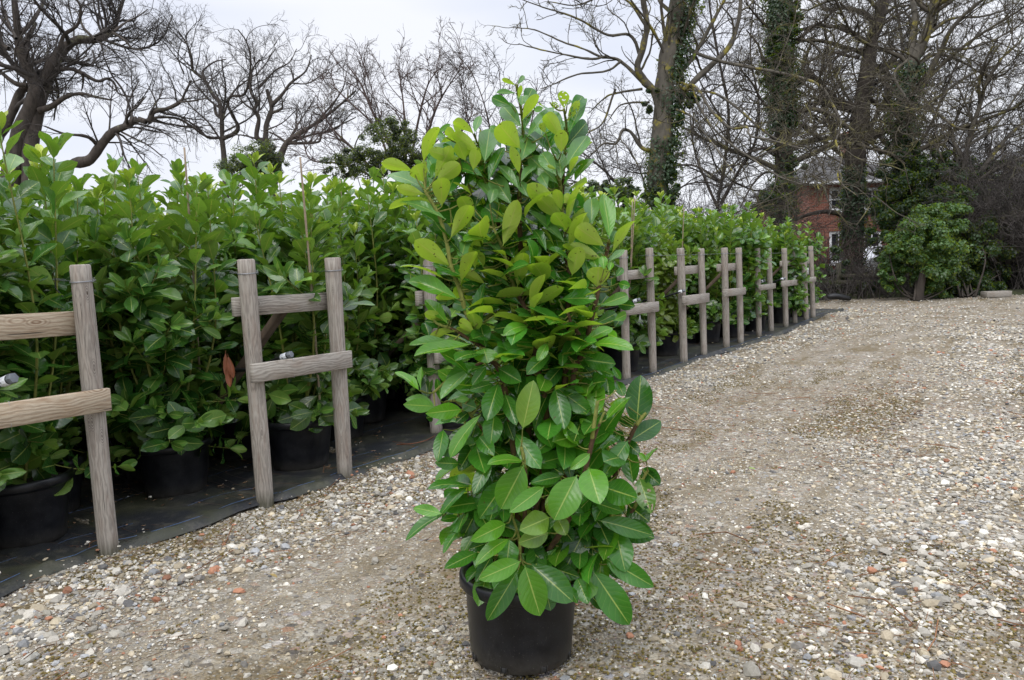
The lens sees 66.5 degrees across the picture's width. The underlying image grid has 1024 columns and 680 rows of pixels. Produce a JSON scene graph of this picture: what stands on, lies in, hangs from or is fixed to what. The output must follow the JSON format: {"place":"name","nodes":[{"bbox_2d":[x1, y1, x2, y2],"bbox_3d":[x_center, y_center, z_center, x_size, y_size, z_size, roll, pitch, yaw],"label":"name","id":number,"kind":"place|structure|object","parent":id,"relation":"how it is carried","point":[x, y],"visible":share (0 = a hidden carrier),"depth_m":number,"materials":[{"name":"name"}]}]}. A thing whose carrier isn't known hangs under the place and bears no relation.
{"place":"outdoors","nodes":[
{"label":"outdoors","id":0,"kind":"place"},
{"bbox_2d":[223,350,234,386],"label":"dead leaf","id":1,"kind":"object","parent":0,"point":[228,369],"visible":1,"depth_m":4.58,"materials":[{"name":"brown plant"}]},
{"bbox_2d":[319,114,427,186],"bbox_3d":[-3.667,-3.541,22.318,3.469,5.705,1.574,-2,6,0],"label":"evergreen bush","id":2,"kind":"object","parent":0,"point":[404,139],"visible":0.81,"depth_m":21.95,"materials":[{"name":"green plant"}]},
{"bbox_2d":[0,294,1023,679],"bbox_3d":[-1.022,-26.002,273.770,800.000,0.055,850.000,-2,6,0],"label":"ground","id":3,"kind":"structure","parent":0,"point":[300,623],"depth_m":3.71,"materials":[{"name":"beige gravel"}]},
{"bbox_2d":[213,139,290,191],"bbox_3d":[-8.124,-3.536,24.710,2.331,5.548,1.567,-2,6,0],"label":"evergreen bush","id":4,"kind":"object","parent":3,"relation":"on","point":[228,165],"visible":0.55,"depth_m":24.31,"materials":[{"name":"green plant"}]},
{"bbox_2d":[0,308,843,596],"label":"ground sheet","id":5,"kind":"object","parent":3,"relation":"on","point":[178,515],"visible":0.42,"depth_m":4.99,"materials":[{"name":"black fabric"}]},
{"bbox_2d":[0,202,45,490],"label":"potted laurel","id":6,"kind":"object","parent":5,"relation":"on","point":[6,471],"visible":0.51,"depth_m":3.77,"materials":[{"name":"green plant"}]},
{"bbox_2d":[0,163,89,473],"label":"potted laurel","id":7,"kind":"object","parent":5,"relation":"on","point":[82,444],"visible":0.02,"depth_m":5.37,"materials":[{"name":"green plant"}]},
{"bbox_2d":[0,264,118,555],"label":"wooden frame","id":8,"kind":"object","parent":5,"relation":"on","point":[91,401],"visible":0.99,"depth_m":3.85,"materials":[{"name":"wood"}]},
{"bbox_2d":[0,373,18,386],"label":"irrigation pipe","id":9,"kind":"object","parent":8,"relation":"attached to","point":[9,379],"visible":1,"depth_m":3.56,"materials":[{"name":"white plastic"}]},
{"bbox_2d":[52,278,69,296],"bbox_3d":[-3.535,-0.355,5.182,3.748,0.136,0.038,3,8,43],"label":"fence wire","id":10,"kind":"object","parent":8,"relation":"attached to","point":[59,280],"visible":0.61,"depth_m":4.07,"materials":[{"name":"grey metal"}]},
{"bbox_2d":[9,183,112,385],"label":"potted laurel","id":11,"kind":"object","parent":5,"relation":"on","point":[39,204],"depth_m":6.18,"materials":[{"name":"green plant"}]},
{"bbox_2d":[0,161,135,512],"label":"potted laurel","id":12,"kind":"object","parent":5,"relation":"on","point":[78,207],"visible":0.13,"depth_m":4.62,"materials":[{"name":"green plant"}]},
{"bbox_2d":[0,110,137,549],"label":"potted laurel","id":13,"kind":"object","parent":5,"relation":"on","point":[34,503],"visible":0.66,"depth_m":4.08,"materials":[{"name":"green plant"}]},
{"bbox_2d":[88,180,154,224],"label":"potted laurel","id":14,"kind":"object","parent":5,"relation":"on","point":[147,189],"visible":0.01,"depth_m":7.89,"materials":[{"name":"green plant"}]},
{"bbox_2d":[72,188,171,371],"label":"potted laurel","id":15,"kind":"object","parent":5,"relation":"on","point":[90,217],"depth_m":6.53,"materials":[{"name":"green plant"}]},
{"bbox_2d":[54,153,208,482],"bbox_3d":[-2.545,-0.143,5.310,1.026,2.201,1.202,4,9,32],"label":"potted laurel","id":16,"kind":"object","parent":5,"relation":"on","point":[109,181],"visible":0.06,"depth_m":5.18,"materials":[{"name":"green plant"}]},
{"bbox_2d":[141,193,161,219],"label":"potted laurel","id":17,"kind":"object","parent":5,"relation":"on","point":[157,206],"depth_m":7.64,"materials":[{"name":"green plant"}]},
{"bbox_2d":[57,158,247,498],"bbox_3d":[-2.207,-0.049,4.833,1.038,2.085,1.054,2,7,31],"label":"potted laurel","id":18,"kind":"object","parent":5,"relation":"on","point":[168,446],"visible":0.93,"depth_m":4.71,"materials":[{"name":"green plant"}]},
{"bbox_2d":[183,147,200,371],"bbox_3d":[-2.073,-0.242,5.106,0.021,1.930,0.479,-5,6,-26],"label":"bamboo cane","id":19,"kind":"object","parent":18,"relation":"in","point":[193,274],"visible":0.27,"depth_m":4.90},
{"bbox_2d":[89,180,216,444],"bbox_3d":[-2.877,-0.192,6.018,1.069,2.184,1.069,-2,6,6],"label":"potted laurel","id":20,"kind":"object","parent":5,"relation":"on","point":[108,372],"visible":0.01,"depth_m":5.83,"materials":[{"name":"green plant"}]},
{"bbox_2d":[153,201,164,213],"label":"potted laurel","id":21,"kind":"object","parent":5,"relation":"on","point":[160,209],"depth_m":8.56,"materials":[{"name":"green plant"}]},
{"bbox_2d":[176,184,228,345],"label":"potted laurel","id":22,"kind":"object","parent":5,"relation":"on","point":[215,214],"depth_m":7.23,"materials":[{"name":"green plant"}]},
{"bbox_2d":[170,184,266,391],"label":"potted laurel","id":23,"kind":"object","parent":5,"relation":"on","point":[182,253],"depth_m":6.31,"materials":[{"name":"green plant"}]},
{"bbox_2d":[157,151,299,459],"bbox_3d":[-2.014,-0.233,5.796,1.087,2.248,0.996,0,6,24],"label":"potted laurel","id":24,"kind":"object","parent":5,"relation":"on","point":[239,221],"visible":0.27,"depth_m":5.63,"materials":[{"name":"green plant"}]},
{"bbox_2d":[209,181,286,234],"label":"potted laurel","id":25,"kind":"object","parent":5,"relation":"on","point":[248,195],"depth_m":7.84,"materials":[{"name":"green plant"}]},
{"bbox_2d":[224,172,322,342],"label":"potted laurel","id":26,"kind":"object","parent":5,"relation":"on","point":[238,198],"visible":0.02,"depth_m":6.92,"materials":[{"name":"green plant"}]},
{"bbox_2d":[216,257,352,507],"bbox_3d":[-1.796,0.218,5.313,1.349,1.506,0.792,2,7,39],"label":"wooden frame","id":27,"kind":"object","parent":5,"relation":"on","point":[249,305],"visible":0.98,"depth_m":4.85,"materials":[{"name":"wood"}]},
{"bbox_2d":[196,351,293,372],"bbox_3d":[-2.195,0.128,5.401,2.050,0.168,0.058,2,7,35],"label":"irrigation pipe","id":28,"kind":"object","parent":27,"relation":"on","point":[288,355],"visible":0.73,"depth_m":4.84,"materials":[{"name":"white plastic"}]},
{"bbox_2d":[221,171,374,471],"bbox_3d":[-1.558,-0.158,5.550,1.139,2.103,1.225,0,7,22],"label":"potted laurel","id":29,"kind":"object","parent":5,"relation":"on","point":[300,416],"visible":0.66,"depth_m":5.36,"materials":[{"name":"green plant"}]},
{"bbox_2d":[299,157,320,399],"bbox_3d":[-1.346,-0.254,5.258,0.022,1.866,0.443,-3,6,-11],"label":"bamboo cane","id":30,"kind":"object","parent":29,"relation":"in","point":[311,287],"visible":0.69,"depth_m":5.11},
{"bbox_2d":[294,183,403,439],"bbox_3d":[-1.453,-0.223,6.337,1.031,2.075,1.054,0,6,20],"label":"potted laurel","id":31,"kind":"object","parent":5,"relation":"on","point":[366,378],"visible":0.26,"depth_m":6.31,"materials":[{"name":"green plant"}]},
{"bbox_2d":[291,177,414,423],"bbox_3d":[-1.460,-0.370,7.117,1.154,2.210,1.003,-2,5,9],"label":"potted laurel","id":32,"kind":"object","parent":5,"relation":"on","point":[377,407],"visible":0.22,"depth_m":7.04,"materials":[{"name":"green plant"}]},
{"bbox_2d":[311,182,395,357],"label":"potted laurel","id":33,"kind":"object","parent":5,"relation":"on","point":[351,191],"visible":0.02,"depth_m":7.32,"materials":[{"name":"green plant"}]},
{"bbox_2d":[326,165,420,398],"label":"potted laurel","id":34,"kind":"object","parent":5,"relation":"on","point":[391,394],"visible":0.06,"depth_m":7.92,"materials":[{"name":"green plant"}]},
{"bbox_2d":[396,197,425,361],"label":"potted laurel","id":35,"kind":"object","parent":5,"relation":"on","point":[413,256],"depth_m":7.66,"materials":[{"name":"green plant"}]},
{"bbox_2d":[377,259,445,432],"bbox_3d":[-0.672,-0.002,7.032,1.829,1.514,1.426,-5,6,-26],"label":"wooden frame","id":36,"kind":"object","parent":5,"relation":"on","point":[421,297],"visible":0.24,"depth_m":6.35,"materials":[{"name":"wood"}]},
{"bbox_2d":[357,160,466,411],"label":"potted laurel","id":37,"kind":"object","parent":5,"relation":"on","point":[404,257],"visible":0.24,"depth_m":7.26,"materials":[{"name":"green plant"}]},
{"bbox_2d":[390,192,502,427],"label":"potted laurel","id":38,"kind":"object","parent":5,"relation":"on","point":[412,333],"visible":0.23,"depth_m":6.43,"materials":[{"name":"green plant"}]},
{"bbox_2d":[466,206,563,375],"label":"potted laurel","id":39,"kind":"object","parent":5,"relation":"on","point":[499,318],"depth_m":7.43,"materials":[{"name":"green plant"}]},
{"bbox_2d":[527,186,605,388],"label":"potted laurel","id":40,"kind":"object","parent":5,"relation":"on","point":[585,195],"visible":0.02,"depth_m":8.15,"materials":[{"name":"green plant"}]},
{"bbox_2d":[587,221,618,341],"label":"potted laurel","id":41,"kind":"object","parent":5,"relation":"on","point":[593,224],"visible":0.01,"depth_m":10.08,"materials":[{"name":"green plant"}]},
{"bbox_2d":[583,186,627,352],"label":"potted laurel","id":42,"kind":"object","parent":5,"relation":"on","point":[610,191],"visible":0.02,"depth_m":10.40,"materials":[{"name":"green plant"}]},
{"bbox_2d":[599,248,658,379],"bbox_3d":[1.061,-0.312,9.380,1.361,1.527,0.824,3,8,44],"label":"wooden frame","id":43,"kind":"object","parent":5,"relation":"on","point":[650,307],"visible":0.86,"depth_m":9.06,"materials":[{"name":"wood"}]},
{"bbox_2d":[599,298,640,310],"bbox_3d":[0.623,-0.421,9.476,2.050,0.168,0.058,2,7,35],"label":"irrigation pipe","id":44,"kind":"object","parent":43,"relation":"on","point":[633,301],"visible":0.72,"depth_m":9.03,"materials":[{"name":"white plastic"}]},
{"bbox_2d":[595,197,670,371],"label":"potted laurel","id":45,"kind":"object","parent":5,"relation":"on","point":[638,289],"visible":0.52,"depth_m":9.38,"materials":[{"name":"green plant"}]},
{"bbox_2d":[629,197,634,297],"bbox_3d":[1.384,-0.736,9.189,0.042,1.827,0.445,-3,6,-9],"label":"bamboo cane","id":46,"kind":"object","parent":45,"relation":"in","point":[632,233],"visible":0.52,"depth_m":9.02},
{"bbox_2d":[619,208,660,302],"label":"potted laurel","id":47,"kind":"object","parent":5,"relation":"on","point":[648,227],"visible":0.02,"depth_m":11.17,"materials":[{"name":"green plant"}]},
{"bbox_2d":[620,190,675,348],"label":"potted laurel","id":48,"kind":"object","parent":5,"relation":"on","point":[657,201],"visible":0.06,"depth_m":11.45,"materials":[{"name":"green plant"}]},
{"bbox_2d":[636,208,699,355],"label":"potted laurel","id":49,"kind":"object","parent":5,"relation":"on","point":[668,313],"visible":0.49,"depth_m":10.67,"materials":[{"name":"green plant"}]},
{"bbox_2d":[646,206,705,327],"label":"potted laurel","id":50,"kind":"object","parent":5,"relation":"on","point":[678,215],"visible":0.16,"depth_m":12.06,"materials":[{"name":"green plant"}]},
{"bbox_2d":[655,248,708,362],"bbox_3d":[2.028,-0.480,10.711,1.396,1.520,1.002,3,8,44],"label":"wooden frame","id":51,"kind":"object","parent":5,"relation":"on","point":[681,271],"visible":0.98,"depth_m":10.16,"materials":[{"name":"wood"}]},
{"bbox_2d":[642,289,684,301],"bbox_3d":[1.361,-0.590,10.510,2.050,0.168,0.063,2,7,35],"label":"irrigation pipe","id":52,"kind":"object","parent":51,"relation":"attached to","point":[680,291],"visible":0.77,"depth_m":9.98,"materials":[{"name":"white plastic"}]},
{"bbox_2d":[671,204,714,339],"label":"potted laurel","id":53,"kind":"object","parent":5,"relation":"on","point":[691,215],"visible":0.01,"depth_m":12.76,"materials":[{"name":"green plant"}]},
{"bbox_2d":[676,207,744,342],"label":"potted laurel","id":54,"kind":"object","parent":5,"relation":"on","point":[713,315],"visible":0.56,"depth_m":12.11,"materials":[{"name":"green plant"}]},
{"bbox_2d":[684,203,737,302],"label":"potted laurel","id":55,"kind":"object","parent":5,"relation":"on","point":[724,207],"visible":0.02,"depth_m":12.96,"materials":[{"name":"green plant"}]},
{"bbox_2d":[677,248,745,346],"bbox_3d":[2.946,-0.648,12.063,0.951,1.512,1.392,-7,8,-41],"label":"wooden frame","id":56,"kind":"object","parent":5,"relation":"on","point":[724,267],"visible":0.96,"depth_m":11.64,"materials":[{"name":"wood"}]},
{"bbox_2d":[705,201,776,337],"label":"potted laurel","id":57,"kind":"object","parent":5,"relation":"on","point":[747,242],"visible":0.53,"depth_m":12.71,"materials":[{"name":"green plant"}]},
{"bbox_2d":[732,212,775,330],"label":"potted laurel","id":58,"kind":"object","parent":5,"relation":"on","point":[751,326],"visible":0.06,"depth_m":13.73,"materials":[{"name":"green plant"}]},
{"bbox_2d":[751,248,775,336],"bbox_3d":[3.808,-0.785,13.191,1.561,1.493,1.300,-2,6,0],"label":"wooden frame","id":59,"kind":"object","parent":5,"relation":"on","point":[769,286],"visible":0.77,"depth_m":13.04,"materials":[{"name":"wood"}]},
{"bbox_2d":[755,218,777,319],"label":"potted laurel","id":60,"kind":"object","parent":5,"relation":"on","point":[769,227],"visible":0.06,"depth_m":15.79,"materials":[{"name":"green plant"}]},
{"bbox_2d":[765,247,798,326],"bbox_3d":[4.723,-0.946,14.439,1.482,1.493,1.354,-2,6,0],"label":"wooden frame","id":61,"kind":"object","parent":5,"relation":"on","point":[786,282],"visible":0.7,"depth_m":14.29,"materials":[{"name":"wood"}]},
{"bbox_2d":[764,216,811,322],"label":"potted laurel","id":62,"kind":"object","parent":5,"relation":"on","point":[784,238],"visible":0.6,"depth_m":14.78,"materials":[{"name":"green plant"}]},
{"bbox_2d":[773,246,815,319],"bbox_3d":[5.568,-1.145,16.006,1.381,1.510,0.893,3,8,44],"label":"wooden frame","id":63,"kind":"object","parent":5,"relation":"on","point":[810,262],"visible":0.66,"depth_m":15.79,"materials":[{"name":"wood"}]},
{"bbox_2d":[790,221,827,316],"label":"potted laurel","id":64,"kind":"object","parent":5,"relation":"on","point":[809,241],"visible":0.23,"depth_m":16.23,"materials":[{"name":"green plant"}]},
{"bbox_2d":[2,364,1023,679],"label":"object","id":65,"kind":"object","parent":3,"relation":"on","point":[762,658],"visible":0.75,"depth_m":3.21,"materials":[{"name":"gravel"}]},
{"bbox_2d":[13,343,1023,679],"bbox_3d":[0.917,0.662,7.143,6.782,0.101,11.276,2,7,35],"label":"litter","id":66,"kind":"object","parent":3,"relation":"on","point":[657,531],"visible":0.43,"depth_m":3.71,"materials":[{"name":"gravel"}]},
{"bbox_2d":[381,75,660,675],"bbox_3d":[0.067,0.128,2.720,0.940,2.011,0.747,-2,6,0],"label":"potted laurel","id":67,"kind":"object","parent":3,"relation":"on","point":[535,563],"visible":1,"depth_m":2.61,"materials":[{"name":"green plant"}]},
{"bbox_2d":[584,175,653,220],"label":"evergreen bush","id":68,"kind":"object","parent":3,"relation":"on","point":[628,190],"visible":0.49,"depth_m":21.59,"materials":[{"name":"green plant"}]},
{"bbox_2d":[750,154,878,292],"bbox_3d":[8.895,-3.498,23.261,2.400,4.468,3.835,-5,7,-28],"label":"evergreen bush","id":69,"kind":"object","parent":3,"relation":"on","point":[837,250],"visible":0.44,"depth_m":23.78,"materials":[{"name":"green plant"}]},
{"bbox_2d":[748,132,890,269],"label":"brick house","id":70,"kind":"structure","parent":3,"relation":"on","point":[821,206],"depth_m":37.71,"materials":[{"name":"brick"}]},
{"bbox_2d":[829,187,842,211],"bbox_3d":[15.748,-6.722,37.579,1.160,1.229,0.240,-2,6,0],"label":"window","id":71,"kind":"structure","parent":70,"relation":"in","point":[834,202],"depth_m":37.66,"materials":[{"name":"white paint"}]},
{"bbox_2d":[829,231,842,265],"bbox_3d":[15.837,-4.442,37.808,1.160,1.639,0.240,-2,6,0],"label":"window","id":72,"kind":"structure","parent":70,"relation":"in","point":[833,240],"depth_m":37.87,"materials":[{"name":"white paint"}]},
{"bbox_2d":[864,187,877,208],"bbox_3d":[17.359,-6.778,37.663,0.960,1.134,0.075,-2,6,0],"label":"window","id":73,"kind":"structure","parent":70,"relation":"in","point":[868,195],"depth_m":37.67,"materials":[{"name":"white paint"}]},
{"bbox_2d":[864,231,881,246],"bbox_3d":[17.448,-4.498,37.892,0.960,1.545,0.075,-2,6,0],"label":"window","id":74,"kind":"structure","parent":70,"relation":"in","point":[876,231],"depth_m":37.87,"materials":[{"name":"white paint"}]},
{"bbox_2d":[827,293,851,300],"bbox_3d":[8.770,-1.148,20.924,0.635,0.213,0.160,-2,6,0],"label":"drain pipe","id":75,"kind":"object","parent":3,"relation":"on","point":[839,296],"visible":1,"depth_m":20.86,"materials":[{"name":"black plastic"}]},
{"bbox_2d":[839,245,885,272],"bbox_3d":[16.411,-3.377,33.899,4.185,1.470,1.824,-4,6,-20],"label":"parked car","id":76,"kind":"object","parent":3,"relation":"on","point":[870,255],"visible":0.01,"depth_m":33.33,"materials":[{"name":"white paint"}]},
{"bbox_2d":[815,262,917,295],"bbox_3d":[9.728,-1.657,22.226,3.956,1.100,0.125,-2,6,0],"label":"rail fence","id":77,"kind":"object","parent":3,"relation":"on","point":[839,277],"visible":0.12,"depth_m":22.16,"materials":[{"name":"wood"}]},
{"bbox_2d":[814,253,959,300],"bbox_3d":[9.767,-1.793,21.638,4.772,1.315,2.426,-2,6,0],"label":"scrub bush","id":78,"kind":"object","parent":3,"relation":"on","point":[861,291],"visible":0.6,"depth_m":21.64,"materials":[{"name":"brown plant"}]},
{"bbox_2d":[876,201,973,300],"bbox_3d":[10.923,-2.340,20.464,2.953,2.565,1.859,-5,6,-25],"label":"ivy bush","id":79,"kind":"object","parent":3,"relation":"on","point":[935,274],"visible":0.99,"depth_m":20.18,"materials":[{"name":"green plant"}]},
{"bbox_2d":[864,148,1022,292],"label":"evergreen bush","id":80,"kind":"object","parent":3,"relation":"on","point":[893,192],"visible":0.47,"depth_m":23.18,"materials":[{"name":"green plant"}]},
{"bbox_2d":[920,183,1023,297],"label":"evergreen bush","id":81,"kind":"object","parent":3,"relation":"on","point":[975,279],"visible":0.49,"depth_m":21.29,"materials":[{"name":"green plant"}]},
{"bbox_2d":[980,290,1011,297],"bbox_3d":[12.602,-1.197,20.331,0.644,0.150,0.300,-2,6,0],"label":"timber block","id":82,"kind":"object","parent":3,"relation":"on","point":[989,294],"depth_m":20.18,"materials":[{"name":"beige wood"}]},
{"bbox_2d":[0,0,1023,222],"label":"sky","id":83,"kind":"structure","parent":0,"point":[357,19],"materials":[{"name":"white"}]},
{"bbox_2d":[815,277,1023,300],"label":"lawn","id":84,"kind":"structure","parent":0,"point":[1019,291],"depth_m":21.77,"materials":[{"name":"green plant"}]},
{"bbox_2d":[0,0,186,187],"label":"oak tree","id":85,"kind":"object","parent":84,"relation":"on","point":[37,88],"visible":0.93,"depth_m":28.28,"materials":[{"name":"brown plant"}]},
{"bbox_2d":[3,25,251,183],"bbox_3d":[-12.252,-5.625,26.394,7.178,9.880,4.506,-2,6,0],"label":"oak tree","id":86,"kind":"object","parent":84,"relation":"on","point":[98,148],"visible":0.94,"depth_m":26.28,"materials":[{"name":"brown plant"}]},
{"bbox_2d":[133,0,295,201],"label":"oak tree","id":87,"kind":"object","parent":84,"relation":"on","point":[231,113],"visible":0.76,"depth_m":29.81,"materials":[{"name":"brown plant"}]},
{"bbox_2d":[207,18,346,148],"bbox_3d":[-8.629,-6.644,29.254,5.982,11.052,4.413,-2,6,0],"label":"oak tree","id":88,"kind":"object","parent":84,"relation":"on","point":[272,104],"visible":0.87,"depth_m":29.23,"materials":[{"name":"brown plant"}]},
{"bbox_2d":[248,40,379,196],"bbox_3d":[-6.521,-5.819,27.867,4.576,9.525,3.056,-1,6,10],"label":"leaning tree","id":89,"kind":"object","parent":84,"relation":"on","point":[331,111],"visible":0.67,"depth_m":27.33,"materials":[{"name":"brown plant"}]},
{"bbox_2d":[267,17,496,193],"bbox_3d":[-3.931,-5.099,23.645,6.985,8.732,3.840,-1,6,7],"label":"hawthorn tree","id":90,"kind":"object","parent":84,"relation":"on","point":[341,139],"visible":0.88,"depth_m":23.34,"materials":[{"name":"brown plant"}]},
{"bbox_2d":[420,21,599,179],"bbox_3d":[-0.010,-5.894,26.138,6.226,9.508,3.453,-2,6,0],"label":"young tree","id":91,"kind":"object","parent":84,"relation":"on","point":[474,107],"visible":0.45,"depth_m":25.92,"materials":[{"name":"brown plant"}]},
{"bbox_2d":[566,98,747,211],"bbox_3d":[4.248,-4.725,25.748,6.920,6.929,3.286,-2,6,0],"label":"bare tree","id":92,"kind":"object","parent":84,"relation":"on","point":[603,165],"visible":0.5,"depth_m":25.62,"materials":[{"name":"brown plant"}]},
{"bbox_2d":[586,0,835,210],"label":"bare tree","id":93,"kind":"object","parent":84,"relation":"on","point":[722,75],"visible":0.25,"depth_m":30.45,"materials":[{"name":"brown plant"}]},
{"bbox_2d":[478,0,970,245],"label":"ivy tree","id":94,"kind":"object","parent":84,"relation":"on","point":[665,92],"visible":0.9,"depth_m":22.24,"materials":[{"name":"brown plant"}]},
{"bbox_2d":[617,158,874,265],"bbox_3d":[6.371,-3.339,24.477,7.632,5.141,7.260,-7,8,-42],"label":"scrub bush","id":95,"kind":"object","parent":84,"relation":"on","point":[721,199],"visible":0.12,"depth_m":24.42,"materials":[{"name":"brown plant"}]},
{"bbox_2d":[678,0,946,230],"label":"ivy tree","id":96,"kind":"object","parent":84,"relation":"on","point":[770,15],"visible":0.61,"depth_m":25.30,"materials":[{"name":"brown plant"}]},
{"bbox_2d":[773,221,883,293],"bbox_3d":[8.970,-2.478,24.049,5.184,2.380,4.045,-2,6,0],"label":"scrub bush","id":97,"kind":"object","parent":84,"relation":"on","point":[819,260],"visible":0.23,"depth_m":23.53,"materials":[{"name":"brown plant"}]},
{"bbox_2d":[760,0,967,272],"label":"oak tree","id":98,"kind":"object","parent":84,"relation":"on","point":[856,200],"visible":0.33,"depth_m":27.73,"materials":[{"name":"brown plant"}]},
{"bbox_2d":[818,250,909,293],"bbox_3d":[10.648,-1.929,22.847,3.064,1.618,3.094,1,7,32],"label":"scrub bush","id":99,"kind":"object","parent":84,"relation":"on","point":[860,259],"visible":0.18,"depth_m":22.84,"materials":[{"name":"brown plant"}]},
{"bbox_2d":[795,0,1023,220],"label":"bare tree","id":100,"kind":"object","parent":84,"relation":"on","point":[969,71],"visible":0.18,"depth_m":35.40,"materials":[{"name":"brown plant"}]},
{"bbox_2d":[800,0,1023,286],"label":"lichen tree","id":101,"kind":"object","parent":84,"relation":"on","point":[915,50],"visible":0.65,"depth_m":23.99,"materials":[{"name":"brown plant"}]},
{"bbox_2d":[805,72,1023,263],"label":"scrub bush","id":102,"kind":"object","parent":84,"relation":"on","point":[986,141],"visible":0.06,"depth_m":28.35,"materials":[{"name":"brown plant"}]},
{"bbox_2d":[839,135,1023,285],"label":"scrub bush","id":103,"kind":"object","parent":84,"relation":"on","point":[902,213],"visible":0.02,"depth_m":23.00,"materials":[{"name":"brown plant"}]},
{"bbox_2d":[879,123,1023,291],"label":"scrub bush","id":104,"kind":"object","parent":84,"relation":"on","point":[1016,232],"visible":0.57,"depth_m":21.54,"materials":[{"name":"brown plant"}]},
{"bbox_2d":[890,0,1023,215],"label":"bare tree","id":105,"kind":"object","parent":84,"relation":"on","point":[980,92],"visible":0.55,"depth_m":23.42,"materials":[{"name":"brown plant"}]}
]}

